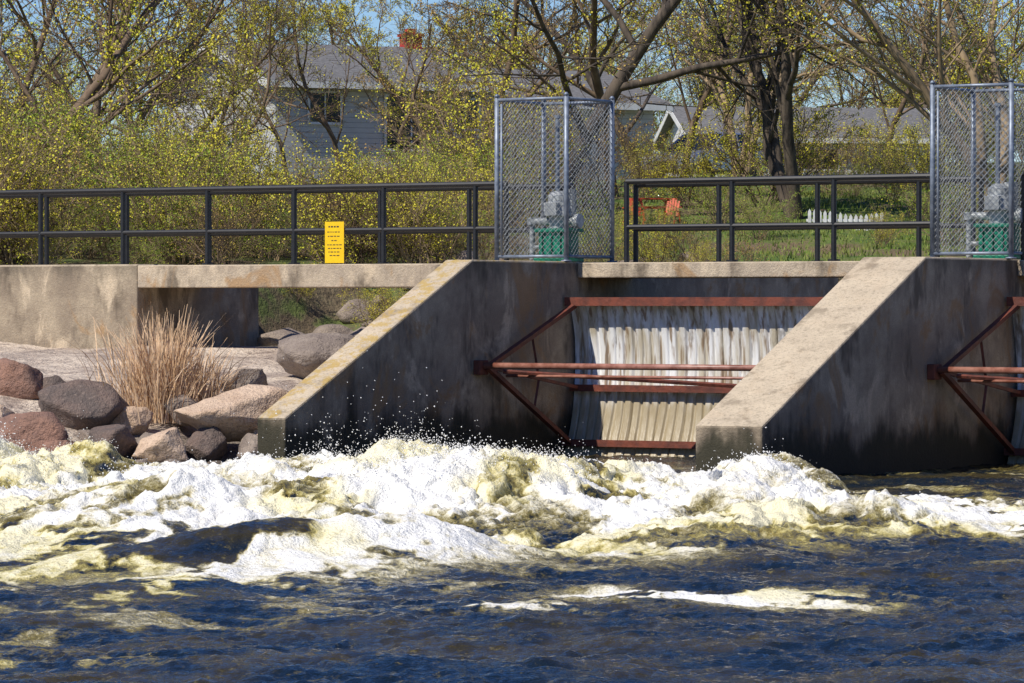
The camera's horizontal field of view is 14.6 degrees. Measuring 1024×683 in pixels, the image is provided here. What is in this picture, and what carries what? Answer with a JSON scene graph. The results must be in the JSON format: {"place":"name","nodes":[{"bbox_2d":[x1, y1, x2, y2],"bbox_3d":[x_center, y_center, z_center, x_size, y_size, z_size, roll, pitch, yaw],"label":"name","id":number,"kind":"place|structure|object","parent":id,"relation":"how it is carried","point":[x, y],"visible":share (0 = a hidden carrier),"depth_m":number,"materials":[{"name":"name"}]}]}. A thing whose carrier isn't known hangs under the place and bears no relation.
{"place":"outdoors","nodes":[
{"label":"outdoors","id":0,"kind":"place"},
{"bbox_2d":[194,93,580,152],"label":"window glass","id":1,"kind":"object","parent":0,"point":[335,116],"visible":0.09,"depth_m":111.40,"materials":[{"name":"glass"}]},
{"bbox_2d":[0,162,1021,458],"bbox_3d":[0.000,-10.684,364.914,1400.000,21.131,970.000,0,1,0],"label":"ground","id":2,"kind":"structure","parent":0,"point":[306,314],"depth_m":62.68,"materials":[{"name":"stone"}]},
{"bbox_2d":[0,358,42,399],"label":"boulder","id":3,"kind":"object","parent":2,"relation":"on","point":[18,380],"visible":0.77,"depth_m":50.37,"materials":[{"name":"red stone"}]},
{"bbox_2d":[0,412,68,450],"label":"boulder","id":4,"kind":"object","parent":2,"relation":"on","point":[33,430],"visible":0.52,"depth_m":48.22,"materials":[{"name":"red stone"}]},
{"bbox_2d":[0,146,90,264],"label":"budding shrub","id":5,"kind":"object","parent":2,"relation":"on","point":[29,217],"visible":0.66,"depth_m":65.08,"materials":[{"name":"green plant"}]},
{"bbox_2d":[0,51,96,179],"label":"budding shrub","id":6,"kind":"object","parent":2,"relation":"on","point":[23,96],"visible":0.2,"depth_m":77.36,"materials":[{"name":"green plant"}]},
{"bbox_2d":[2,201,98,264],"bbox_3d":[-7.524,-1.624,64.759,1.699,1.310,1.423,0,1,5],"label":"budding shrub","id":7,"kind":"object","parent":2,"relation":"on","point":[35,257],"visible":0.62,"depth_m":64.82,"materials":[{"name":"green plant"}]},
{"bbox_2d":[0,73,110,230],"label":"budding shrub","id":8,"kind":"object","parent":2,"relation":"on","point":[14,106],"visible":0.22,"depth_m":73.28,"materials":[{"name":"green plant"}]},
{"bbox_2d":[0,106,111,264],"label":"budding shrub","id":9,"kind":"object","parent":2,"relation":"on","point":[3,206],"visible":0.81,"depth_m":65.13,"materials":[{"name":"green plant"}]},
{"bbox_2d":[0,101,132,221],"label":"budding shrub","id":10,"kind":"object","parent":2,"relation":"on","point":[30,126],"visible":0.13,"depth_m":72.82,"materials":[{"name":"green plant"}]},
{"bbox_2d":[0,0,138,114],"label":"budding tree","id":11,"kind":"object","parent":2,"relation":"on","point":[33,62],"visible":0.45,"depth_m":90.38,"materials":[{"name":"green plant"}]},
{"bbox_2d":[1,89,138,242],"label":"budding shrub","id":12,"kind":"object","parent":2,"relation":"on","point":[48,116],"visible":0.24,"depth_m":72.35,"materials":[{"name":"green plant"}]},
{"bbox_2d":[0,124,156,264],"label":"budding shrub","id":13,"kind":"object","parent":2,"relation":"on","point":[74,172],"visible":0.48,"depth_m":65.97,"materials":[{"name":"green plant"}]},
{"bbox_2d":[38,379,128,429],"bbox_3d":[-5.316,0.816,49.537,1.153,0.688,0.883,0,1,0],"label":"boulder","id":14,"kind":"object","parent":2,"relation":"on","point":[69,402],"visible":0.79,"depth_m":49.31,"materials":[{"name":"stone"}]},
{"bbox_2d":[31,170,171,259],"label":"budding shrub","id":15,"kind":"object","parent":2,"relation":"on","point":[90,255],"visible":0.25,"depth_m":67.89,"materials":[{"name":"green plant"}]},
{"bbox_2d":[8,115,206,244],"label":"budding shrub","id":16,"kind":"object","parent":2,"relation":"on","point":[111,146],"visible":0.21,"depth_m":71.84,"materials":[{"name":"green plant"}]},
{"bbox_2d":[59,198,161,261],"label":"budding shrub","id":17,"kind":"object","parent":2,"relation":"on","point":[101,242],"visible":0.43,"depth_m":67.48,"materials":[{"name":"green plant"}]},
{"bbox_2d":[89,424,137,456],"bbox_3d":[-4.847,1.278,48.581,0.587,0.542,0.740,0,1,0],"label":"boulder","id":18,"kind":"object","parent":2,"relation":"on","point":[124,441],"visible":0.66,"depth_m":48.42,"materials":[{"name":"stone"}]},
{"bbox_2d":[3,0,240,154],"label":"budding tree","id":19,"kind":"object","parent":2,"relation":"on","point":[126,78],"visible":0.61,"depth_m":82.54,"materials":[{"name":"green plant"}]},
{"bbox_2d":[12,0,240,170],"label":"budding tree","id":20,"kind":"object","parent":2,"relation":"on","point":[98,103],"visible":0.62,"depth_m":84.95,"materials":[{"name":"green plant"}]},
{"bbox_2d":[0,264,258,348],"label":"concrete abutment","id":21,"kind":"object","parent":2,"relation":"on","point":[50,306],"visible":0.2,"depth_m":58.57,"materials":[{"name":"concrete"}]},
{"bbox_2d":[0,181,508,264],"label":"pipe railing","id":22,"kind":"object","parent":21,"relation":"on","point":[294,230],"visible":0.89,"depth_m":56.75,"materials":[{"name":"metal"}]},
{"bbox_2d":[325,222,343,262],"bbox_3d":[-2.473,-1.390,56.108,0.320,0.580,0.072,0,1,31],"label":"yellow warning sign","id":23,"kind":"object","parent":22,"relation":"attached to","point":[334,242],"visible":1,"depth_m":56.08,"materials":[{"name":"metal"}]},
{"bbox_2d":[0,183,575,264],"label":"pipe railing","id":24,"kind":"object","parent":21,"relation":"on","point":[469,190],"visible":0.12,"depth_m":58.39,"materials":[{"name":"metal"}]},
{"bbox_2d":[86,216,178,264],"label":"budding shrub","id":25,"kind":"object","parent":2,"relation":"on","point":[146,257],"visible":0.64,"depth_m":65.40,"materials":[{"name":"green plant"}]},
{"bbox_2d":[111,406,153,434],"bbox_3d":[-4.790,1.021,49.619,0.635,0.446,0.371,0,1,18],"label":"boulder","id":26,"kind":"object","parent":2,"relation":"on","point":[128,417],"visible":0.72,"depth_m":49.47,"materials":[{"name":"beige stone"}]},
{"bbox_2d":[0,0,265,161],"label":"budding tree","id":27,"kind":"object","parent":2,"relation":"on","point":[112,60],"visible":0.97,"depth_m":77.87,"materials":[{"name":"green plant"}]},
{"bbox_2d":[0,0,267,127],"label":"budding tree","id":28,"kind":"object","parent":2,"relation":"on","point":[43,53],"visible":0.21,"depth_m":100.60,"materials":[{"name":"green plant"}]},
{"bbox_2d":[64,301,251,423],"bbox_3d":[-4.525,0.255,50.248,2.352,1.524,2.419,0,1,42],"label":"dry grass clump","id":29,"kind":"object","parent":2,"relation":"on","point":[159,372],"visible":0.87,"depth_m":50.09,"materials":[{"name":"plant"}]},
{"bbox_2d":[131,427,188,462],"bbox_3d":[-4.287,1.315,48.411,0.658,0.560,0.630,0,1,-24],"label":"boulder","id":30,"kind":"object","parent":2,"relation":"on","point":[163,446],"visible":0.78,"depth_m":48.22,"materials":[{"name":"beige stone"}]},
{"bbox_2d":[78,137,256,264],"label":"budding shrub","id":31,"kind":"object","parent":2,"relation":"on","point":[158,213],"visible":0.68,"depth_m":66.07,"materials":[{"name":"green plant"}]},
{"bbox_2d":[70,91,270,243],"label":"budding shrub","id":32,"kind":"object","parent":2,"relation":"on","point":[158,137],"visible":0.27,"depth_m":71.19,"materials":[{"name":"green plant"}]},
{"bbox_2d":[56,0,304,140],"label":"budding tree","id":33,"kind":"object","parent":2,"relation":"on","point":[204,19],"visible":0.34,"depth_m":91.14,"materials":[{"name":"green plant"}]},
{"bbox_2d":[74,112,289,259],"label":"budding shrub","id":34,"kind":"object","parent":2,"relation":"on","point":[124,155],"visible":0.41,"depth_m":67.13,"materials":[{"name":"green plant"}]},
{"bbox_2d":[131,174,275,264],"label":"budding shrub","id":35,"kind":"object","parent":2,"relation":"on","point":[180,224],"visible":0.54,"depth_m":65.94,"materials":[{"name":"green plant"}]},
{"bbox_2d":[144,347,263,401],"bbox_3d":[-3.900,0.477,50.579,1.650,0.872,1.400,0,1,0],"label":"dry grass clump","id":36,"kind":"object","parent":2,"relation":"on","point":[212,390],"visible":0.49,"depth_m":50.52,"materials":[{"name":"plant"}]},
{"bbox_2d":[185,426,226,461],"bbox_3d":[-3.745,1.274,48.926,0.518,0.522,0.581,0,1,40],"label":"boulder","id":37,"kind":"object","parent":2,"relation":"on","point":[207,444],"visible":0.86,"depth_m":48.74,"materials":[{"name":"stone"}]},
{"bbox_2d":[130,107,285,245],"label":"budding shrub","id":38,"kind":"object","parent":2,"relation":"on","point":[217,128],"visible":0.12,"depth_m":70.17,"materials":[{"name":"green plant"}]},
{"bbox_2d":[159,85,279,201],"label":"budding shrub","id":39,"kind":"object","parent":2,"relation":"on","point":[239,117],"visible":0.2,"depth_m":78.77,"materials":[{"name":"green plant"}]},
{"bbox_2d":[167,179,281,264],"bbox_3d":[-4.762,-1.795,64.695,2.527,1.633,1.502,0,1,40],"label":"budding shrub","id":40,"kind":"object","parent":2,"relation":"on","point":[219,242],"visible":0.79,"depth_m":64.60,"materials":[{"name":"green plant"}]},
{"bbox_2d":[129,0,327,163],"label":"budding tree","id":41,"kind":"object","parent":2,"relation":"on","point":[229,99],"visible":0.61,"depth_m":89.69,"materials":[{"name":"green plant"}]},
{"bbox_2d":[158,0,326,172],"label":"budding tree","id":42,"kind":"object","parent":2,"relation":"on","point":[239,16],"visible":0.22,"depth_m":97.62,"materials":[{"name":"green plant"}]},
{"bbox_2d":[161,113,331,256],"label":"budding shrub","id":43,"kind":"object","parent":2,"relation":"on","point":[246,174],"visible":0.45,"depth_m":67.94,"materials":[{"name":"green plant"}]},
{"bbox_2d":[189,0,331,179],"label":"budding tree","id":44,"kind":"object","parent":2,"relation":"on","point":[271,124],"visible":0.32,"depth_m":99.89,"materials":[{"name":"green plant"}]},
{"bbox_2d":[229,207,316,261],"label":"budding shrub","id":45,"kind":"object","parent":2,"relation":"on","point":[276,239],"visible":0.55,"depth_m":67.22,"materials":[{"name":"green plant"}]},
{"bbox_2d":[204,0,351,175],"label":"budding tree","id":46,"kind":"object","parent":2,"relation":"on","point":[265,102],"visible":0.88,"depth_m":88.15,"materials":[{"name":"green plant"}]},
{"bbox_2d":[235,0,390,179],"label":"budding tree","id":47,"kind":"object","parent":2,"relation":"on","point":[307,90],"visible":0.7,"depth_m":91.84,"materials":[{"name":"green plant"}]},
{"bbox_2d":[277,333,354,378],"bbox_3d":[-2.622,0.204,53.544,1.068,0.640,1.248,0,1,0],"label":"boulder","id":48,"kind":"object","parent":2,"relation":"on","point":[304,356],"visible":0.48,"depth_m":53.13,"materials":[{"name":"grey stone"}]},
{"bbox_2d":[250,123,428,263],"bbox_3d":[-2.789,-2.223,64.294,3.006,2.547,2.909,0,1,-24],"label":"budding shrub","id":49,"kind":"object","parent":2,"relation":"on","point":[336,174],"visible":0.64,"depth_m":63.77,"materials":[{"name":"green plant"}]},
{"bbox_2d":[4,250,711,463],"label":"riprap stones","id":50,"kind":"object","parent":2,"relation":"on","point":[273,338],"visible":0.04,"depth_m":60.96,"materials":[{"name":"grey stone"}]},
{"bbox_2d":[173,384,288,441],"bbox_3d":[-3.527,0.888,49.342,1.499,0.712,1.010,0,1,-33],"label":"boulder","id":51,"kind":"object","parent":50,"relation":"on","point":[248,405],"visible":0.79,"depth_m":49.00,"materials":[{"name":"beige stone"}]},
{"bbox_2d":[261,152,466,263],"bbox_3d":[-2.419,-2.037,64.469,3.333,2.153,1.981,0,1,-14],"label":"budding shrub","id":52,"kind":"object","parent":2,"relation":"on","point":[352,236],"visible":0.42,"depth_m":64.24,"materials":[{"name":"green plant"}]},
{"bbox_2d":[338,288,407,329],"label":"bank shrub","id":53,"kind":"object","parent":2,"relation":"on","point":[382,307],"visible":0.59,"depth_m":61.41,"materials":[{"name":"green plant"}]},
{"bbox_2d":[296,0,498,169],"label":"budding tree","id":54,"kind":"object","parent":2,"relation":"on","point":[343,8],"visible":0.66,"depth_m":98.56,"materials":[{"name":"green plant"}]},
{"bbox_2d":[168,58,652,180],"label":"walls","id":55,"kind":"structure","parent":2,"relation":"on","point":[368,133],"depth_m":110.99,"materials":[{"name":"grey"}]},
{"bbox_2d":[149,42,673,111],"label":"roof","id":56,"kind":"structure","parent":55,"relation":"on","point":[337,69],"depth_m":113.57,"materials":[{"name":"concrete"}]},
{"bbox_2d":[329,152,494,263],"bbox_3d":[-1.625,-1.960,64.039,2.919,2.250,2.444,0,1,-12],"label":"budding shrub","id":57,"kind":"object","parent":2,"relation":"on","point":[421,202],"visible":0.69,"depth_m":63.76,"materials":[{"name":"green plant"}]},
{"bbox_2d":[351,0,486,166],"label":"budding tree","id":58,"kind":"object","parent":2,"relation":"on","point":[418,81],"visible":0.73,"depth_m":89.85,"materials":[{"name":"green plant"}]},
{"bbox_2d":[354,130,524,225],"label":"budding shrub","id":59,"kind":"object","parent":2,"relation":"on","point":[440,163],"visible":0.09,"depth_m":72.74,"materials":[{"name":"green plant"}]},
{"bbox_2d":[355,53,594,220],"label":"budding shrub","id":60,"kind":"object","parent":2,"relation":"on","point":[467,138],"visible":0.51,"depth_m":76.66,"materials":[{"name":"green plant"}]},
{"bbox_2d":[406,139,554,248],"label":"budding shrub","id":61,"kind":"object","parent":2,"relation":"on","point":[488,177],"visible":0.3,"depth_m":70.00,"materials":[{"name":"green plant"}]},
{"bbox_2d":[365,67,625,215],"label":"budding shrub","id":62,"kind":"object","parent":2,"relation":"on","point":[424,125],"visible":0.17,"depth_m":79.19,"materials":[{"name":"green plant"}]},
{"bbox_2d":[422,128,597,227],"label":"budding shrub","id":63,"kind":"object","parent":2,"relation":"on","point":[484,155],"visible":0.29,"depth_m":75.76,"materials":[{"name":"green plant"}]},
{"bbox_2d":[0,0,1023,153],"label":"distant tree line","id":64,"kind":"object","parent":2,"relation":"on","point":[699,84],"visible":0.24,"depth_m":190.81,"materials":[{"name":"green plant"}]},
{"bbox_2d":[0,15,1023,164],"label":"distant undergrowth","id":65,"kind":"object","parent":2,"relation":"on","point":[501,67],"visible":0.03,"depth_m":189.04,"materials":[{"name":"green plant"}]},
{"bbox_2d":[408,0,649,117],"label":"budding tree","id":66,"kind":"object","parent":2,"relation":"on","point":[571,27],"visible":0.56,"depth_m":91.65,"materials":[{"name":"green plant"}]},
{"bbox_2d":[258,260,837,458],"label":"concrete pier","id":67,"kind":"structure","parent":2,"relation":"on","point":[446,323],"depth_m":51.53,"materials":[{"name":"grey concrete"}]},
{"bbox_2d":[494,92,616,261],"bbox_3d":[0.585,-2.226,54.636,1.226,2.280,1.386,0,1,31],"label":"chain link cage","id":68,"kind":"object","parent":67,"relation":"on","point":[542,104],"visible":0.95,"depth_m":54.35,"materials":[{"name":"metal"}]},
{"bbox_2d":[527,115,583,261],"bbox_3d":[0.573,-2.078,54.324,0.828,1.990,0.500,0,1,31],"label":"gate hoist","id":69,"kind":"object","parent":67,"relation":"on","point":[579,221],"visible":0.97,"depth_m":54.17,"materials":[{"name":"green paint"}]},
{"bbox_2d":[474,297,823,457],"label":"tainter gate","id":70,"kind":"structure","parent":67,"relation":"attached to","point":[659,376],"depth_m":53.05,"materials":[{"name":"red metal"}]},
{"bbox_2d":[409,0,719,177],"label":"maple tree","id":71,"kind":"object","parent":2,"relation":"on","point":[587,76],"visible":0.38,"depth_m":105.30,"materials":[{"name":"brown plant"}]},
{"bbox_2d":[416,0,740,196],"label":"maple tree","id":72,"kind":"object","parent":2,"relation":"on","point":[598,93],"visible":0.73,"depth_m":84.39,"materials":[{"name":"brown plant"}]},
{"bbox_2d":[520,97,680,210],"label":"budding shrub","id":73,"kind":"object","parent":2,"relation":"on","point":[622,143],"visible":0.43,"depth_m":79.88,"materials":[{"name":"green plant"}]},
{"bbox_2d":[617,211,692,261],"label":"bank shrub","id":74,"kind":"object","parent":2,"relation":"on","point":[654,257],"visible":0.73,"depth_m":62.15,"materials":[{"name":"green plant"}]},
{"bbox_2d":[616,128,701,202],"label":"budding shrub","id":75,"kind":"object","parent":2,"relation":"on","point":[640,175],"visible":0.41,"depth_m":83.86,"materials":[{"name":"green plant"}]},
{"bbox_2d":[435,0,922,182],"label":"maple tree","id":76,"kind":"object","parent":2,"relation":"on","point":[619,84],"visible":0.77,"depth_m":77.97,"materials":[{"name":"brown plant"}]},
{"bbox_2d":[635,120,738,207],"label":"budding shrub","id":77,"kind":"object","parent":2,"relation":"on","point":[672,167],"visible":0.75,"depth_m":81.73,"materials":[{"name":"green plant"}]},
{"bbox_2d":[638,214,743,261],"bbox_3d":[2.728,-1.489,62.189,1.728,1.116,1.027,0,1,-5],"label":"bank shrub","id":78,"kind":"object","parent":2,"relation":"on","point":[681,249],"visible":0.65,"depth_m":62.10,"materials":[{"name":"green plant"}]},
{"bbox_2d":[641,132,767,177],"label":"parked car","id":79,"kind":"object","parent":2,"relation":"on","point":[700,149],"visible":0.12,"depth_m":115.30,"materials":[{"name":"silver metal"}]},
{"bbox_2d":[623,0,795,176],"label":"maple tree","id":80,"kind":"object","parent":2,"relation":"on","point":[707,92],"visible":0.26,"depth_m":95.49,"materials":[{"name":"brown plant"}]},
{"bbox_2d":[651,160,773,223],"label":"budding shrub","id":81,"kind":"object","parent":2,"relation":"on","point":[712,207],"visible":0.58,"depth_m":76.03,"materials":[{"name":"green plant"}]},
{"bbox_2d":[656,0,843,219],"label":"willow tree","id":82,"kind":"object","parent":2,"relation":"on","point":[787,64],"visible":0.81,"depth_m":78.63,"materials":[{"name":"brown plant"}]},
{"bbox_2d":[611,0,895,176],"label":"willow tree","id":83,"kind":"object","parent":2,"relation":"on","point":[807,72],"visible":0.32,"depth_m":94.19,"materials":[{"name":"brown plant"}]},
{"bbox_2d":[709,190,801,238],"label":"budding shrub","id":84,"kind":"object","parent":2,"relation":"on","point":[767,211],"visible":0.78,"depth_m":72.00,"materials":[{"name":"green plant"}]},
{"bbox_2d":[683,79,865,205],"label":"budding shrub","id":85,"kind":"object","parent":2,"relation":"on","point":[799,157],"visible":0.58,"depth_m":81.57,"materials":[{"name":"green plant"}]},
{"bbox_2d":[726,93,860,192],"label":"budding shrub","id":86,"kind":"object","parent":2,"relation":"on","point":[841,129],"visible":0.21,"depth_m":88.06,"materials":[{"name":"green plant"}]},
{"bbox_2d":[577,185,1020,261],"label":"lawn grass","id":87,"kind":"structure","parent":2,"relation":"on","point":[826,257],"depth_m":73.25,"materials":[{"name":"plant"}]},
{"bbox_2d":[665,122,936,177],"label":"walls","id":88,"kind":"structure","parent":2,"relation":"on","point":[675,131],"depth_m":153.07,"materials":[{"name":"white"}]},
{"bbox_2d":[653,106,945,149],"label":"roof","id":89,"kind":"structure","parent":88,"relation":"on","point":[678,116],"depth_m":154.62,"materials":[{"name":"concrete"}]},
{"bbox_2d":[760,123,885,193],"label":"budding shrub","id":90,"kind":"object","parent":2,"relation":"on","point":[837,155],"visible":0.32,"depth_m":89.90,"materials":[{"name":"green plant"}]},
{"bbox_2d":[696,257,1023,474],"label":"concrete pier","id":91,"kind":"structure","parent":2,"relation":"on","point":[834,380],"depth_m":47.64,"materials":[{"name":"grey concrete"}]},
{"bbox_2d":[138,260,1023,287],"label":"dam walkway deck","id":92,"kind":"structure","parent":91,"relation":"on","point":[302,276],"depth_m":55.62,"materials":[{"name":"concrete"}]},
{"bbox_2d":[624,173,939,261],"bbox_3d":[3.502,-1.611,52.557,4.649,1.130,0.155,0,1,31],"label":"pipe railing","id":93,"kind":"object","parent":92,"relation":"on","point":[732,225],"visible":0.97,"depth_m":52.60,"materials":[{"name":"metal"}]},
{"bbox_2d":[633,176,983,261],"bbox_3d":[3.936,-1.624,53.882,5.269,1.130,0.155,0,1,31],"label":"pipe railing","id":94,"kind":"object","parent":92,"relation":"on","point":[817,184],"visible":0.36,"depth_m":53.80,"materials":[{"name":"metal"}]},
{"bbox_2d":[927,297,1023,463],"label":"tainter gate","id":95,"kind":"structure","parent":91,"relation":"attached to","point":[1014,448],"depth_m":49.55,"materials":[{"name":"red metal"}]},
{"bbox_2d":[929,78,1023,258],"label":"chain link cage","id":96,"kind":"object","parent":91,"relation":"on","point":[1011,96],"visible":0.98,"depth_m":50.94,"materials":[{"name":"metal"}]},
{"bbox_2d":[964,103,1021,258],"bbox_3d":[6.143,-2.046,50.977,0.828,1.990,0.500,0,1,31],"label":"gate hoist","id":97,"kind":"object","parent":91,"relation":"on","point":[996,219],"visible":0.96,"depth_m":50.82,"materials":[{"name":"green paint"}]},
{"bbox_2d":[743,0,1023,222],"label":"willow tree","id":98,"kind":"object","parent":2,"relation":"on","point":[990,63],"visible":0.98,"depth_m":76.23,"materials":[{"name":"brown plant"}]},
{"bbox_2d":[848,106,952,187],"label":"budding shrub","id":99,"kind":"object","parent":2,"relation":"on","point":[894,139],"visible":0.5,"depth_m":91.89,"materials":[{"name":"green plant"}]},
{"bbox_2d":[830,0,999,172],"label":"maple tree","id":100,"kind":"object","parent":2,"relation":"on","point":[900,111],"visible":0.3,"depth_m":99.64,"materials":[{"name":"brown plant"}]},
{"bbox_2d":[867,117,995,222],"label":"budding shrub","id":101,"kind":"object","parent":2,"relation":"on","point":[918,167],"visible":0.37,"depth_m":78.14,"materials":[{"name":"green plant"}]},
{"bbox_2d":[877,183,986,244],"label":"budding shrub","id":102,"kind":"object","parent":2,"relation":"on","point":[925,194],"visible":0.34,"depth_m":71.95,"materials":[{"name":"green plant"}]},
{"bbox_2d":[860,0,1023,183],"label":"maple tree","id":103,"kind":"object","parent":2,"relation":"on","point":[1013,51],"visible":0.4,"depth_m":95.66,"materials":[{"name":"green plant"}]},
{"bbox_2d":[0,438,1023,682],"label":"river water","id":104,"kind":"structure","parent":0,"point":[512,570],"depth_m":29.67,"materials":[{"name":"liquid"}]},
{"bbox_2d":[0,358,974,503],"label":"water spray","id":105,"kind":"object","parent":104,"relation":"on","point":[443,451],"visible":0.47,"depth_m":37.38,"materials":[{"name":"white"}]},
{"bbox_2d":[0,0,1023,162],"label":"sky","id":106,"kind":"structure","parent":0,"point":[375,22],"materials":[{"name":"blue"}]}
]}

